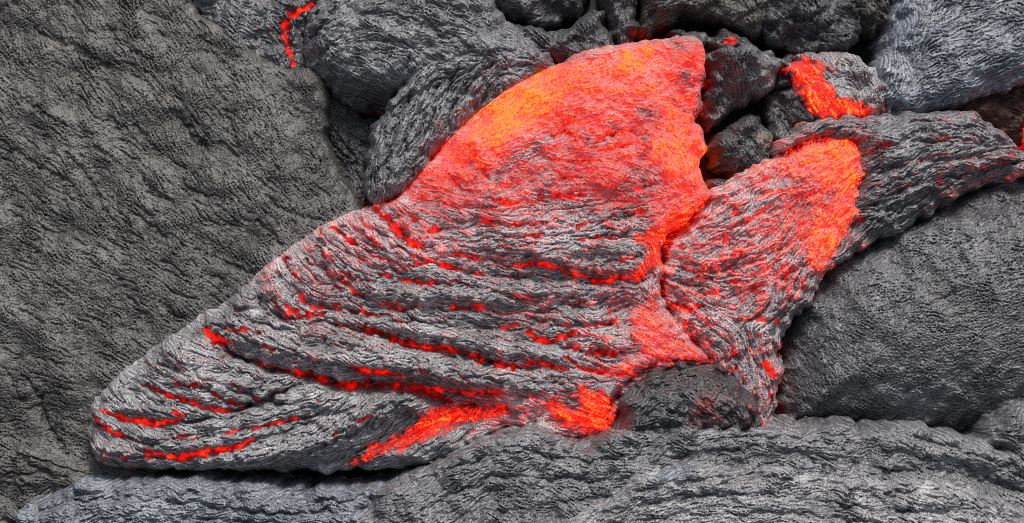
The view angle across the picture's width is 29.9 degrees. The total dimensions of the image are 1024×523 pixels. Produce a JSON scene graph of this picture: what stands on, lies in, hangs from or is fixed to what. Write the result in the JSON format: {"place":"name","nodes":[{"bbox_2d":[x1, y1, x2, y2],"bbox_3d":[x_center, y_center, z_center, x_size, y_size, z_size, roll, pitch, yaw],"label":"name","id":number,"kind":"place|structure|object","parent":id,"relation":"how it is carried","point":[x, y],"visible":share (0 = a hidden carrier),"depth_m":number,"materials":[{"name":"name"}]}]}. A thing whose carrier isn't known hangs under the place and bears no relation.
{"place":"outdoors","nodes":[
{"label":"outdoors","id":0,"kind":"place"},
{"bbox_2d":[226,0,868,479],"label":"ground","id":1,"kind":"structure","parent":0,"point":[860,48],"depth_m":7.98,"materials":[{"name":"black stone"}]},
{"bbox_2d":[0,444,88,522],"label":"lava rope","id":2,"kind":"object","parent":1,"relation":"on","point":[58,472],"visible":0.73,"depth_m":7.04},
{"bbox_2d":[0,0,364,522],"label":"lava slab","id":3,"kind":"structure","parent":1,"relation":"on","point":[168,168],"depth_m":7.56,"materials":[{"name":"grey stone"}]},
{"bbox_2d":[16,468,422,522],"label":"foreground crust","id":4,"kind":"object","parent":1,"relation":"on","point":[174,495],"visible":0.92,"depth_m":6.88},
{"bbox_2d":[193,0,317,68],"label":"lava mound","id":5,"kind":"object","parent":1,"relation":"on","point":[271,30],"visible":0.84,"depth_m":7.90,"materials":[{"name":"grey stone"}]},
{"bbox_2d":[329,97,378,206],"bbox_3d":[-0.635,-0.436,7.955,0.438,0.517,0.816,0,35,0],"label":"fibrous lobe","id":6,"kind":"object","parent":1,"relation":"on","point":[349,133],"visible":0.34,"depth_m":7.81,"materials":[{"name":"grey stone"}]},
{"bbox_2d":[88,35,711,474],"bbox_3d":[-0.394,-0.059,7.605,2.418,1.211,2.021,0,35,0],"label":"lava fan","id":7,"kind":"object","parent":1,"relation":"on","point":[494,265],"visible":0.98,"depth_m":7.25,"materials":[{"name":"cooled lava rock"},{"name":"molten lava"}]},
{"bbox_2d":[303,0,555,204],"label":"folded lobe","id":8,"kind":"object","parent":1,"relation":"on","point":[425,81],"visible":0.98,"depth_m":7.70,"materials":[{"name":"grey cooled lava rock"}]},
{"bbox_2d":[354,424,722,522],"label":"foreground mound","id":9,"kind":"object","parent":1,"relation":"on","point":[533,473],"visible":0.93,"depth_m":6.89,"materials":[{"name":"grey cooled lava rock"}]},
{"bbox_2d":[494,0,586,31],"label":"lava lobe","id":10,"kind":"object","parent":1,"relation":"on","point":[550,15],"visible":0.66,"depth_m":8.02,"materials":[{"name":"grey stone"}]},
{"bbox_2d":[512,9,614,64],"bbox_3d":[0.112,-0.928,8.115,0.725,0.379,0.562,0,35,0],"label":"lava lobe","id":11,"kind":"object","parent":1,"relation":"on","point":[588,30],"visible":0.43,"depth_m":7.91,"materials":[{"name":"grey stone"}]},
{"bbox_2d":[596,0,639,44],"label":"lava lobe","id":12,"kind":"object","parent":1,"relation":"on","point":[622,23],"visible":0.67,"depth_m":8.00,"materials":[{"name":"grey stone"}]},
{"bbox_2d":[610,359,762,431],"bbox_3d":[0.645,0.527,7.277,0.618,0.378,0.654,0,35,0],"label":"round lobe","id":13,"kind":"object","parent":1,"relation":"on","point":[687,394],"visible":0.76,"depth_m":7.02,"materials":[{"name":"grey stone"}]},
{"bbox_2d":[637,0,766,43],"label":"lava lobe","id":14,"kind":"object","parent":1,"relation":"on","point":[743,18],"visible":0.85,"depth_m":7.98,"materials":[{"name":"grey stone"}]},
{"bbox_2d":[662,28,755,53],"bbox_3d":[0.836,-0.921,8.090,0.484,0.253,0.361,17,39,23],"label":"lava plate","id":15,"kind":"object","parent":1,"relation":"on","point":[722,38],"visible":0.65,"depth_m":7.93,"materials":[{"name":"grey stone"}]},
{"bbox_2d":[704,178,729,189],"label":"lava block","id":16,"kind":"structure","parent":1,"relation":"on","point":[712,183],"depth_m":7.68,"materials":[{"name":"grey stone"}]},
{"bbox_2d":[704,113,774,178],"bbox_3d":[0.940,-0.458,7.944,0.337,0.418,0.557,0,35,0],"label":"lava block","id":17,"kind":"object","parent":1,"relation":"on","point":[740,144],"depth_m":7.71,"materials":[{"name":"grey stone"}]},
{"bbox_2d":[700,45,788,133],"bbox_3d":[0.955,-0.733,8.041,0.384,0.570,0.593,0,35,0],"label":"lava block","id":18,"kind":"object","parent":1,"relation":"on","point":[740,78],"depth_m":7.81,"materials":[{"name":"grey stone"}]},
{"bbox_2d":[773,53,796,89],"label":"lava block","id":19,"kind":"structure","parent":1,"relation":"on","point":[783,81],"depth_m":7.88,"materials":[{"name":"grey stone"}]},
{"bbox_2d":[758,87,814,140],"bbox_3d":[1.135,-0.596,7.966,0.250,0.316,0.580,0,35,0],"label":"lava block","id":20,"kind":"object","parent":1,"relation":"on","point":[783,112],"depth_m":7.82,"materials":[{"name":"grey stone"}]},
{"bbox_2d":[564,461,1023,522],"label":"foreground shelf","id":21,"kind":"object","parent":1,"relation":"on","point":[694,492],"visible":0.88,"depth_m":6.78,"materials":[{"name":"grey stone"}]},
{"bbox_2d":[755,0,861,56],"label":"lava lobe","id":22,"kind":"object","parent":1,"relation":"on","point":[799,26],"visible":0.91,"depth_m":7.94,"materials":[{"name":"grey stone"}]},
{"bbox_2d":[628,414,1023,510],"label":"foreground ridge","id":23,"kind":"structure","parent":1,"relation":"on","point":[881,449],"depth_m":6.92,"materials":[{"name":"grey cooled lava rock"}]},
{"bbox_2d":[782,51,885,119],"bbox_3d":[1.337,-0.706,7.954,0.467,0.389,0.589,0,35,0],"label":"glowing toe","id":24,"kind":"object","parent":1,"relation":"on","point":[835,85],"visible":0.83,"depth_m":7.75,"materials":[{"name":"molten lava"},{"name":"cooled lava rock"}]},
{"bbox_2d":[660,110,1023,424],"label":"lava tongue","id":25,"kind":"object","parent":1,"relation":"on","point":[752,255],"visible":0.93,"depth_m":7.46,"materials":[{"name":"molten lava"},{"name":"cooled lava rock"}]},
{"bbox_2d":[848,0,891,41],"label":"lava lobe","id":26,"kind":"object","parent":1,"relation":"on","point":[874,15],"visible":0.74,"depth_m":7.99,"materials":[{"name":"black stone"}]},
{"bbox_2d":[774,178,1023,431],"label":"lava boulder","id":27,"kind":"object","parent":1,"relation":"on","point":[922,320],"visible":0.81,"depth_m":7.22,"materials":[{"name":"grey stone"}]},
{"bbox_2d":[866,0,1023,114],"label":"lava slope","id":28,"kind":"structure","parent":1,"relation":"on","point":[925,56],"depth_m":7.79,"materials":[{"name":"grey stone"}]},
{"bbox_2d":[953,84,1023,146],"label":"lava hollow","id":29,"kind":"object","parent":1,"relation":"on","point":[1005,113],"visible":0.49,"depth_m":7.84,"materials":[{"name":"stone"}]},
{"bbox_2d":[964,397,1023,460],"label":"edge lobe","id":30,"kind":"object","parent":1,"relation":"on","point":[1000,426],"visible":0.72,"depth_m":7.00,"materials":[{"name":"grey stone"}]},
{"bbox_2d":[1018,128,1023,150],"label":"glowing lobe","id":31,"kind":"object","parent":1,"relation":"on","point":[1021,147],"visible":0.07,"depth_m":7.84,"materials":[{"name":"red stone"}]}
]}

